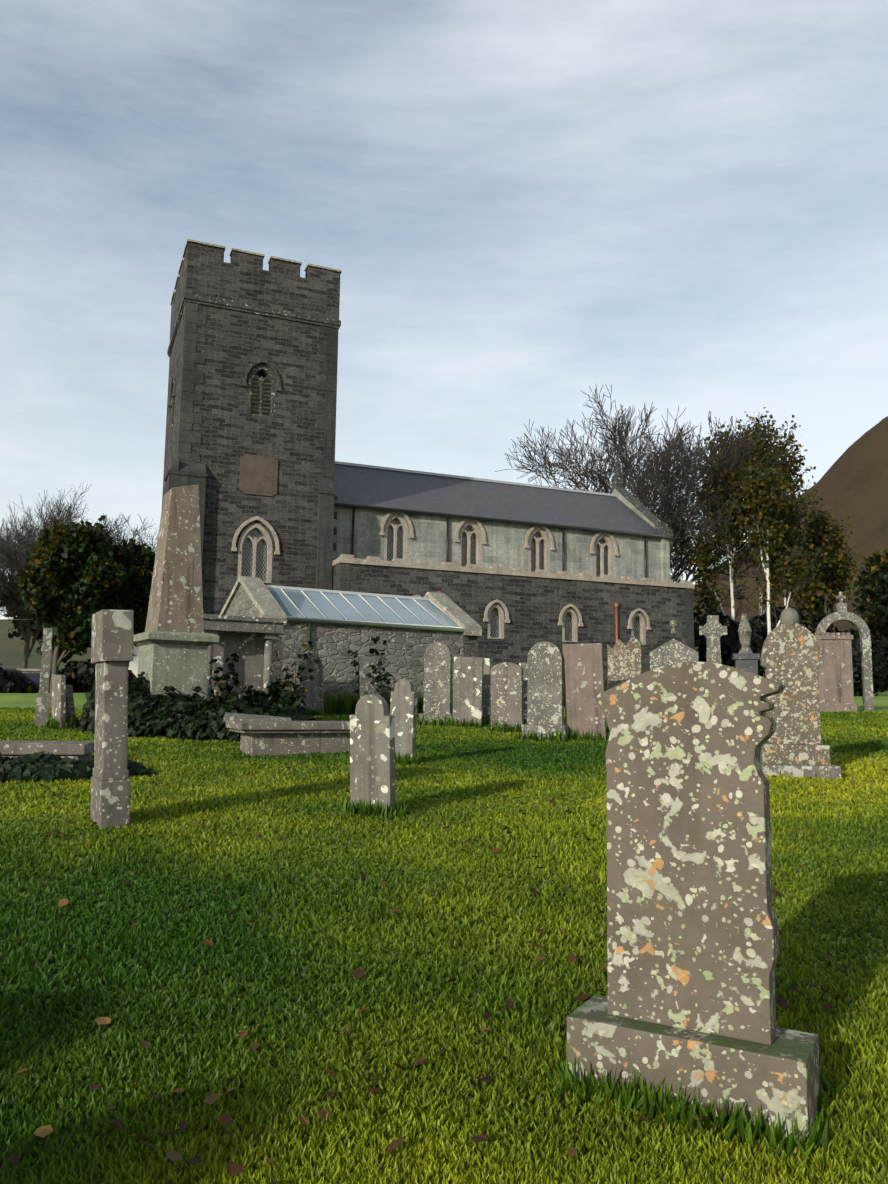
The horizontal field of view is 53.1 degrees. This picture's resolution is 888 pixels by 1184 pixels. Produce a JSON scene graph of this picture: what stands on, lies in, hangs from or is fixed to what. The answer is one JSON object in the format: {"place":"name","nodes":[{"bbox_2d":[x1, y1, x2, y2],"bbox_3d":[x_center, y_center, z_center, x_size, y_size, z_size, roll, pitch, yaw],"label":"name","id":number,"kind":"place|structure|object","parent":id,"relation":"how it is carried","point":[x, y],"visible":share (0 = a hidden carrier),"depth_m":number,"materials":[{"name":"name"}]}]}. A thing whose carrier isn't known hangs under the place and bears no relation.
{"place":"outdoors","nodes":[
{"label":"outdoors","id":0,"kind":"place"},
{"bbox_2d":[0,620,90,669],"bbox_3d":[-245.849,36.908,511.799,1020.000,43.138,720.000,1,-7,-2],"label":"hill","id":1,"kind":"structure","parent":0,"point":[11,652],"depth_m":363.35,"materials":[{"name":"green plant"}]},
{"bbox_2d":[162,303,334,614],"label":"church tower","id":2,"kind":"structure","parent":0,"point":[234,346],"depth_m":31.70,"materials":[{"name":"grey stone"}]},
{"bbox_2d":[174,377,270,415],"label":"window louvers","id":3,"kind":"object","parent":2,"relation":"in","point":[255,394],"visible":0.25,"depth_m":31.99,"materials":[{"name":"grey wood"}]},
{"bbox_2d":[169,359,281,428],"bbox_3d":[-8.179,-7.215,33.029,3.570,2.077,3.570,4,-8,-23],"label":"belfry window surround","id":4,"kind":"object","parent":2,"relation":"attached to","point":[265,371],"depth_m":32.02,"materials":[{"name":"grey stone"}]},
{"bbox_2d":[164,302,338,589],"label":"quoins","id":5,"kind":"structure","parent":2,"relation":"attached to","point":[188,468],"depth_m":31.31,"materials":[{"name":"grey stone"}]},
{"bbox_2d":[167,292,340,356],"bbox_3d":[-7.571,-9.866,34.772,5.680,0.300,5.680,4,-8,-23],"label":"string course","id":6,"kind":"object","parent":2,"relation":"attached to","point":[255,309],"visible":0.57,"depth_m":32.23,"materials":[{"name":"grey stone"}]},
{"bbox_2d":[170,241,339,338],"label":"battlement parapet","id":7,"kind":"structure","parent":2,"relation":"on","point":[208,271],"depth_m":32.34,"materials":[{"name":"grey stone"}]},
{"bbox_2d":[170,239,341,304],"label":"church tower merlon caps","id":8,"kind":"object","parent":7,"relation":"on","point":[258,254],"visible":0.29,"depth_m":32.59,"materials":[{"name":"grey stone"}]},
{"bbox_2d":[239,454,277,496],"bbox_3d":[-6.557,-4.131,31.489,1.320,1.420,0.062,4,-8,-23],"label":"stone plaque","id":9,"kind":"object","parent":2,"relation":"attached to","point":[258,475],"visible":1,"depth_m":31.46,"materials":[{"name":"stone"}]},
{"bbox_2d":[241,372,639,640],"bbox_3d":[-1.072,-2.858,35.023,18.050,9.408,3.990,4,-8,-23],"label":"window glass","id":10,"kind":"object","parent":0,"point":[247,558],"visible":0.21,"depth_m":34.80,"materials":[{"name":"black glass"}]},
{"bbox_2d":[231,511,650,644],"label":"window surrounds","id":11,"kind":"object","parent":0,"point":[266,538],"depth_m":34.79,"materials":[{"name":"beige stone"}]},
{"bbox_2d":[0,681,887,1183],"bbox_3d":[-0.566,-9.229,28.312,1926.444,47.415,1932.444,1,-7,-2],"label":"ground","id":12,"kind":"structure","parent":0,"point":[28,699],"depth_m":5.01,"materials":[{"name":"green plant"}]},
{"bbox_2d":[0,570,22,621],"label":"shrub","id":13,"kind":"object","parent":12,"relation":"on","point":[7,597],"visible":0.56,"depth_m":58.16,"materials":[{"name":"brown plant"}]},
{"bbox_2d":[0,619,37,619],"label":"power line","id":14,"kind":"object","parent":12,"relation":"on","point":[17,619],"visible":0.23,"depth_m":49.73,"materials":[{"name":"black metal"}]},
{"bbox_2d":[7,671,51,692],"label":"stone hut walls","id":15,"kind":"structure","parent":12,"relation":"on","point":[39,672],"depth_m":51.24,"materials":[{"name":"grey stone"}]},
{"bbox_2d":[15,673,38,692],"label":"shadowed wall","id":16,"kind":"structure","parent":15,"relation":"in","point":[33,678],"depth_m":51.16,"materials":[{"name":"grey stone"}]},
{"bbox_2d":[4,668,51,671],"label":"wall coping","id":17,"kind":"object","parent":15,"relation":"on","point":[10,669],"visible":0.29,"depth_m":51.05,"materials":[{"name":"grey stone"}]},
{"bbox_2d":[0,598,76,666],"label":"shrub","id":18,"kind":"object","parent":12,"relation":"on","point":[40,635],"depth_m":73.78,"materials":[{"name":"green plant"}]},
{"bbox_2d":[34,628,52,725],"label":"gravestone","id":19,"kind":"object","parent":12,"relation":"on","point":[42,707],"depth_m":17.97,"materials":[{"name":"grey stone"}]},
{"bbox_2d":[0,484,91,668],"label":"bare tree","id":20,"kind":"object","parent":12,"relation":"on","point":[12,556],"visible":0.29,"depth_m":59.10,"materials":[{"name":"brown plant"}]},
{"bbox_2d":[0,741,94,761],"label":"table tomb","id":21,"kind":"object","parent":12,"relation":"on","point":[83,751],"depth_m":11.44,"materials":[{"name":"grey stone"}]},
{"bbox_2d":[0,497,105,668],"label":"bare tree","id":22,"kind":"object","parent":12,"relation":"on","point":[47,526],"depth_m":71.72,"materials":[{"name":"brown plant"}]},
{"bbox_2d":[52,674,65,728],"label":"gravestone","id":23,"kind":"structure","parent":12,"relation":"on","point":[58,697],"depth_m":17.17,"materials":[{"name":"stone"}]},
{"bbox_2d":[0,659,135,692],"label":"hedge","id":24,"kind":"object","parent":12,"relation":"on","point":[80,677],"visible":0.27,"depth_m":53.82,"materials":[{"name":"green plant"}]},
{"bbox_2d":[65,685,75,726],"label":"gravestone","id":25,"kind":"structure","parent":12,"relation":"on","point":[70,711],"depth_m":17.51,"materials":[{"name":"grey stone"}]},
{"bbox_2d":[7,515,135,694],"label":"leafy tree","id":26,"kind":"object","parent":12,"relation":"on","point":[77,581],"depth_m":44.35,"materials":[{"name":"green plant"}]},
{"bbox_2d":[54,512,158,638],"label":"bare tree","id":27,"kind":"object","parent":12,"relation":"on","point":[117,539],"visible":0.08,"depth_m":65.55,"materials":[{"name":"brown plant"}]},
{"bbox_2d":[90,609,133,829],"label":"stone pillar","id":28,"kind":"structure","parent":12,"relation":"on","point":[112,634],"depth_m":7.57,"materials":[{"name":"grey stone"}]},
{"bbox_2d":[104,538,155,667],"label":"leafy tree","id":29,"kind":"object","parent":12,"relation":"on","point":[138,580],"depth_m":46.41,"materials":[{"name":"green plant"}]},
{"bbox_2d":[128,645,138,676],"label":"house walls","id":30,"kind":"structure","parent":12,"relation":"on","point":[133,665],"depth_m":64.13,"materials":[{"name":"white paint"}]},
{"bbox_2d":[133,631,218,701],"bbox_3d":[-5.430,1.931,17.720,1.400,2.200,1.400,5,-8,-32],"label":"obelisk pedestal","id":31,"kind":"object","parent":12,"relation":"on","point":[178,661],"visible":0.6,"depth_m":17.32,"materials":[{"name":"grey stone"}]},
{"bbox_2d":[145,485,203,632],"bbox_3d":[-5.398,-0.673,18.039,0.929,3.047,0.929,5,-8,-32],"label":"obelisk","id":32,"kind":"object","parent":31,"relation":"on","point":[176,599],"visible":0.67,"depth_m":17.72,"materials":[{"name":"grey stone"}]},
{"bbox_2d":[0,636,416,782],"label":"ivy and shrub leaves","id":33,"kind":"object","parent":12,"relation":"on","point":[174,715],"visible":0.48,"depth_m":16.19,"materials":[{"name":"green plant"}]},
{"bbox_2d":[203,614,286,710],"bbox_3d":[-4.890,1.903,20.893,2.080,2.600,0.980,5,-8,-30],"label":"mural monument","id":34,"kind":"object","parent":12,"relation":"on","point":[247,640],"visible":0.42,"depth_m":21.01,"materials":[{"name":"stone"}]},
{"bbox_2d":[226,721,349,756],"bbox_3d":[-2.185,2.320,13.607,2.100,0.670,1.040,4,-8,-26],"label":"table tomb","id":35,"kind":"object","parent":12,"relation":"on","point":[258,738],"visible":0.62,"depth_m":13.19,"materials":[{"name":"grey stone"}]},
{"bbox_2d":[223,712,291,721],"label":"stone slab","id":36,"kind":"structure","parent":35,"relation":"on","point":[237,717],"depth_m":14.74,"materials":[{"name":"grey stone"}]},
{"bbox_2d":[196,640,389,712],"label":"shrub stems","id":37,"kind":"object","parent":12,"relation":"on","point":[303,681],"visible":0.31,"depth_m":19.43,"materials":[{"name":"brown"}]},
{"bbox_2d":[300,651,323,714],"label":"gravestone","id":38,"kind":"object","parent":12,"relation":"on","point":[314,695],"visible":0.56,"depth_m":23.12,"materials":[{"name":"grey stone"}]},
{"bbox_2d":[225,585,477,708],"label":"lapidarium walls","id":39,"kind":"structure","parent":12,"relation":"on","point":[333,645],"depth_m":24.84,"materials":[{"name":"grey stone"}]},
{"bbox_2d":[220,576,481,635],"bbox_3d":[-2.945,0.543,27.137,6.820,1.530,4.560,5,-8,-30],"label":"gable coping","id":40,"kind":"object","parent":39,"relation":"on","point":[265,602],"visible":0.69,"depth_m":25.79,"materials":[{"name":"grey stone"}]},
{"bbox_2d":[267,588,459,626],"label":"glass roof","id":41,"kind":"structure","parent":39,"relation":"on","point":[306,607],"depth_m":26.15,"materials":[{"name":"clear glass"}]},
{"bbox_2d":[265,585,461,627],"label":"roof glazing bars","id":42,"kind":"object","parent":41,"relation":"on","point":[344,592],"visible":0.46,"depth_m":26.36,"materials":[{"name":"grey metal"}]},
{"bbox_2d":[286,618,464,651],"bbox_3d":[-1.833,2.292,25.003,5.900,2.825,0.115,5,-8,-30],"label":"gutter","id":43,"kind":"object","parent":39,"relation":"attached to","point":[309,621],"visible":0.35,"depth_m":24.89,"materials":[{"name":"grey metal"}]},
{"bbox_2d":[358,656,378,698],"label":"gravestone","id":44,"kind":"object","parent":12,"relation":"on","point":[366,687],"visible":0.4,"depth_m":21.59,"materials":[{"name":"grey stone"}]},
{"bbox_2d":[350,694,394,814],"bbox_3d":[-0.664,1.592,8.250,0.440,1.287,0.100,-3,-5,28],"label":"gravestone","id":45,"kind":"object","parent":12,"relation":"on","point":[372,749],"visible":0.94,"depth_m":8.20,"materials":[{"name":"stone"}]},
{"bbox_2d":[390,679,416,763],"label":"gravestone","id":46,"kind":"object","parent":12,"relation":"on","point":[403,707],"visible":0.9,"depth_m":12.21,"materials":[{"name":"stone"}]},
{"bbox_2d":[419,642,452,724],"bbox_3d":[-0.137,2.155,20.003,0.778,2.069,0.308,-2,-7,20],"label":"gravestone","id":47,"kind":"object","parent":12,"relation":"on","point":[438,656],"visible":0.88,"depth_m":19.95,"materials":[{"name":"grey stone"}]},
{"bbox_2d":[0,732,887,1183],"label":"fallen leaves","id":48,"kind":"object","parent":12,"relation":"on","point":[226,1122],"visible":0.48,"depth_m":3.23,"materials":[{"name":"brown plant"}]},
{"bbox_2d":[453,657,483,726],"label":"gravestone","id":49,"kind":"object","parent":12,"relation":"on","point":[468,688],"visible":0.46,"depth_m":19.41,"materials":[{"name":"stone"}]},
{"bbox_2d":[482,658,492,719],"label":"gravestone","id":50,"kind":"object","parent":12,"relation":"on","point":[488,664],"visible":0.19,"depth_m":20.34,"materials":[{"name":"stone"}]},
{"bbox_2d":[491,662,523,731],"bbox_3d":[1.307,2.272,18.468,0.695,1.620,0.120,-5,-13,25],"label":"gravestone","id":51,"kind":"object","parent":12,"relation":"on","point":[507,700],"visible":0.9,"depth_m":18.43,"materials":[{"name":"grey stone"}]},
{"bbox_2d":[332,564,691,690],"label":"aisle wall","id":52,"kind":"structure","parent":12,"relation":"on","point":[535,606],"depth_m":34.15,"materials":[{"name":"grey stone"}]},
{"bbox_2d":[332,554,694,588],"bbox_3d":[2.952,-0.621,35.207,15.330,0.310,2.270,4,-8,-23],"label":"church aisle coping","id":53,"kind":"object","parent":52,"relation":"on","point":[419,564],"visible":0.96,"depth_m":33.77,"materials":[{"name":"beige stone"}]},
{"bbox_2d":[333,496,693,648],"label":"church aisle quoins","id":54,"kind":"object","parent":52,"relation":"attached to","point":[341,583],"visible":0.25,"depth_m":36.65,"materials":[{"name":"grey stone"}]},
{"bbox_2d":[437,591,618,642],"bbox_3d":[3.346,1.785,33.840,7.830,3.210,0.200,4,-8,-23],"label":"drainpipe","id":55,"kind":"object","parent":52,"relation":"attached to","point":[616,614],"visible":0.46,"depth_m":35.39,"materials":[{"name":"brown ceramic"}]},
{"bbox_2d":[519,663,526,721],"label":"gravestone","id":56,"kind":"object","parent":12,"relation":"on","point":[524,665],"visible":0.23,"depth_m":19.43,"materials":[{"name":"stone"}]},
{"bbox_2d":[522,641,567,741],"bbox_3d":[1.858,1.904,16.304,0.794,1.990,0.330,-2,-7,20],"label":"gravestone","id":57,"kind":"object","parent":12,"relation":"on","point":[545,694],"visible":0.85,"depth_m":16.24,"materials":[{"name":"grey stone"}]},
{"bbox_2d":[562,643,605,740],"bbox_3d":[2.562,1.916,16.223,0.718,1.946,0.130,-3,-4,16],"label":"gravestone","id":58,"kind":"object","parent":12,"relation":"on","point":[583,672],"visible":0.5,"depth_m":16.17,"materials":[{"name":"pink stone"}]},
{"bbox_2d":[607,636,641,688],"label":"gravestone","id":59,"kind":"object","parent":12,"relation":"on","point":[624,662],"visible":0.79,"depth_m":17.73,"materials":[{"name":"grey stone"}]},
{"bbox_2d":[495,384,809,621],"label":"bare tree","id":60,"kind":"object","parent":12,"relation":"on","point":[643,489],"visible":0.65,"depth_m":53.99,"materials":[{"name":"brown plant"}]},
{"bbox_2d":[649,639,698,669],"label":"gravestone","id":61,"kind":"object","parent":12,"relation":"on","point":[673,651],"depth_m":23.66,"materials":[{"name":"grey stone"}]},
{"bbox_2d":[669,620,677,632],"bbox_3d":[6.163,0.926,23.873,0.220,0.350,0.220,-2,-7,18],"label":"stone finial","id":62,"kind":"object","parent":61,"relation":"on","point":[673,624],"visible":1,"depth_m":23.81,"materials":[{"name":"grey stone"}]},
{"bbox_2d":[567,662,819,1140],"bbox_3d":[0.867,1.089,3.166,0.800,1.673,0.300,-3,-9,29],"label":"gravestone","id":63,"kind":"object","parent":12,"relation":"on","point":[689,1001],"visible":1,"depth_m":3.10,"materials":[{"name":"grey stone"}]},
{"bbox_2d":[699,615,726,663],"bbox_3d":[8.594,2.333,28.324,1.198,3.175,0.829,-1,-7,13],"label":"celtic cross","id":64,"kind":"object","parent":12,"relation":"on","point":[712,630],"visible":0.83,"depth_m":28.35,"materials":[{"name":"grey stone"}]},
{"bbox_2d":[679,421,763,624],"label":"birch leaves","id":65,"kind":"object","parent":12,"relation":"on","point":[704,558],"visible":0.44,"depth_m":50.75,"materials":[{"name":"green plant"}]},
{"bbox_2d":[690,429,756,666],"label":"birch tree","id":66,"kind":"object","parent":12,"relation":"on","point":[731,555],"visible":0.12,"depth_m":50.71,"materials":[{"name":"white plant"}]},
{"bbox_2d":[731,653,759,673],"bbox_3d":[9.946,3.019,29.258,0.915,1.963,0.762,-1,-7,13],"label":"granite monument","id":67,"kind":"object","parent":12,"relation":"on","point":[746,661],"visible":0.35,"depth_m":29.05,"materials":[{"name":"grey stone"}]},
{"bbox_2d":[738,613,752,652],"bbox_3d":[9.966,1.383,29.459,0.471,1.334,0.496,-1,-7,13],"label":"granite monument urn","id":68,"kind":"object","parent":67,"relation":"on","point":[744,632],"visible":0.85,"depth_m":29.31,"materials":[{"name":"grey stone"}]},
{"bbox_2d":[704,414,800,669],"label":"birch tree","id":69,"kind":"object","parent":12,"relation":"on","point":[760,607],"visible":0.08,"depth_m":54.83,"materials":[{"name":"white plant"}]},
{"bbox_2d":[697,407,806,604],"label":"birch leaves","id":70,"kind":"object","parent":69,"relation":"attached to","point":[767,433],"visible":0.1,"depth_m":54.56,"materials":[{"name":"green plant"}]},
{"bbox_2d":[743,425,812,605],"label":"birch tree","id":71,"kind":"object","parent":12,"relation":"on","point":[775,455],"visible":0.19,"depth_m":51.44,"materials":[{"name":"white plant"}]},
{"bbox_2d":[729,415,823,600],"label":"birch leaves","id":72,"kind":"object","parent":71,"relation":"attached to","point":[796,487],"visible":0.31,"depth_m":51.13,"materials":[{"name":"green plant"}]},
{"bbox_2d":[730,455,828,633],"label":"birch tree","id":73,"kind":"object","parent":12,"relation":"on","point":[766,570],"visible":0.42,"depth_m":47.52,"materials":[{"name":"plant"}]},
{"bbox_2d":[718,452,842,626],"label":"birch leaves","id":74,"kind":"object","parent":12,"relation":"on","point":[775,505],"visible":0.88,"depth_m":47.34,"materials":[{"name":"green plant"}]},
{"bbox_2d":[694,605,887,695],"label":"evergreen shrubs","id":75,"kind":"object","parent":12,"relation":"on","point":[729,642],"visible":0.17,"depth_m":48.75,"materials":[{"name":"green plant"}]},
{"bbox_2d":[760,763,840,778],"bbox_3d":[4.474,2.315,11.338,0.996,0.240,0.560,-1,-7,12],"label":"gravestone base","id":76,"kind":"object","parent":12,"relation":"on","point":[831,771],"visible":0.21,"depth_m":11.07,"materials":[{"name":"grey stone"}]},
{"bbox_2d":[760,623,830,765],"bbox_3d":[4.485,1.457,11.444,0.805,2.130,0.300,-1,-7,12],"label":"gravestone","id":77,"kind":"object","parent":76,"relation":"on","point":[791,658],"visible":0.88,"depth_m":11.37,"materials":[{"name":"grey stone"}]},
{"bbox_2d":[780,607,798,625],"bbox_3d":[4.498,0.349,11.580,0.228,0.300,0.240,-1,-7,12],"label":"stone ball finial","id":78,"kind":"object","parent":77,"relation":"on","point":[789,616],"visible":0.67,"depth_m":11.50,"materials":[{"name":"grey stone"}]},
{"bbox_2d":[805,506,853,627],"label":"birch tree","id":79,"kind":"object","parent":12,"relation":"on","point":[825,603],"visible":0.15,"depth_m":56.23,"materials":[{"name":"green plant"}]},
{"bbox_2d":[798,503,863,631],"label":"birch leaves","id":80,"kind":"object","parent":12,"relation":"on","point":[838,574],"visible":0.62,"depth_m":55.76,"materials":[{"name":"green plant"}]},
{"bbox_2d":[813,633,857,711],"bbox_3d":[10.861,2.340,24.802,1.109,2.401,0.400,-1,-7,10],"label":"gravestone","id":81,"kind":"object","parent":12,"relation":"on","point":[835,674],"visible":0.83,"depth_m":24.69,"materials":[{"name":"stone"}]},
{"bbox_2d":[815,592,873,710],"bbox_3d":[11.553,1.802,25.735,1.464,3.636,0.233,-1,-7,10],"label":"arch monument","id":82,"kind":"object","parent":12,"relation":"on","point":[855,620],"visible":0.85,"depth_m":25.60,"materials":[{"name":"grey stone"}]},
{"bbox_2d":[850,549,887,648],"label":"bush","id":83,"kind":"object","parent":12,"relation":"on","point":[867,584],"depth_m":81.46,"materials":[{"name":"green plant"}]},
{"bbox_2d":[0,0,887,618],"label":"sky","id":84,"kind":"structure","parent":0,"point":[522,207],"materials":[{"name":"blue"}]},
{"bbox_2d":[333,506,660,580],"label":"clerestory wall","id":85,"kind":"structure","parent":0,"point":[505,548],"depth_m":36.24,"materials":[{"name":"grey stone"}]},
{"bbox_2d":[334,464,661,534],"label":"roof","id":86,"kind":"structure","parent":85,"relation":"on","point":[386,488],"depth_m":37.97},
{"bbox_2d":[335,461,615,496],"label":"roof ridge","id":87,"kind":"structure","parent":86,"relation":"on","point":[464,477],"depth_m":39.92,"materials":[{"name":"grey stone"}]},
{"bbox_2d":[334,502,662,577],"bbox_3d":[2.587,-1.837,36.257,15.300,2.270,0.255,4,-8,-23],"label":"gutter and downpipes","id":88,"kind":"object","parent":85,"relation":"attached to","point":[449,515],"visible":0.81,"depth_m":35.97,"materials":[{"name":"grey metal"}]},
{"bbox_2d":[611,488,669,579],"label":"church gable","id":89,"kind":"structure","parent":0,"point":[665,556],"depth_m":39.31,"materials":[{"name":"grey stone"}]},
{"bbox_2d":[609,459,672,538],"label":"gable coping","id":90,"kind":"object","parent":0,"point":[664,529],"depth_m":41.33,"materials":[{"name":"grey stone"}]},
{"bbox_2d":[693,416,887,690],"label":"hill","id":91,"kind":"structure","parent":0,"point":[852,483],"depth_m":176.91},
{"bbox_2d":[870,565,887,646],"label":"bush","id":92,"kind":"object","parent":91,"relation":"on","point":[880,608],"depth_m":71.13,"materials":[{"name":"green plant"}]}
]}

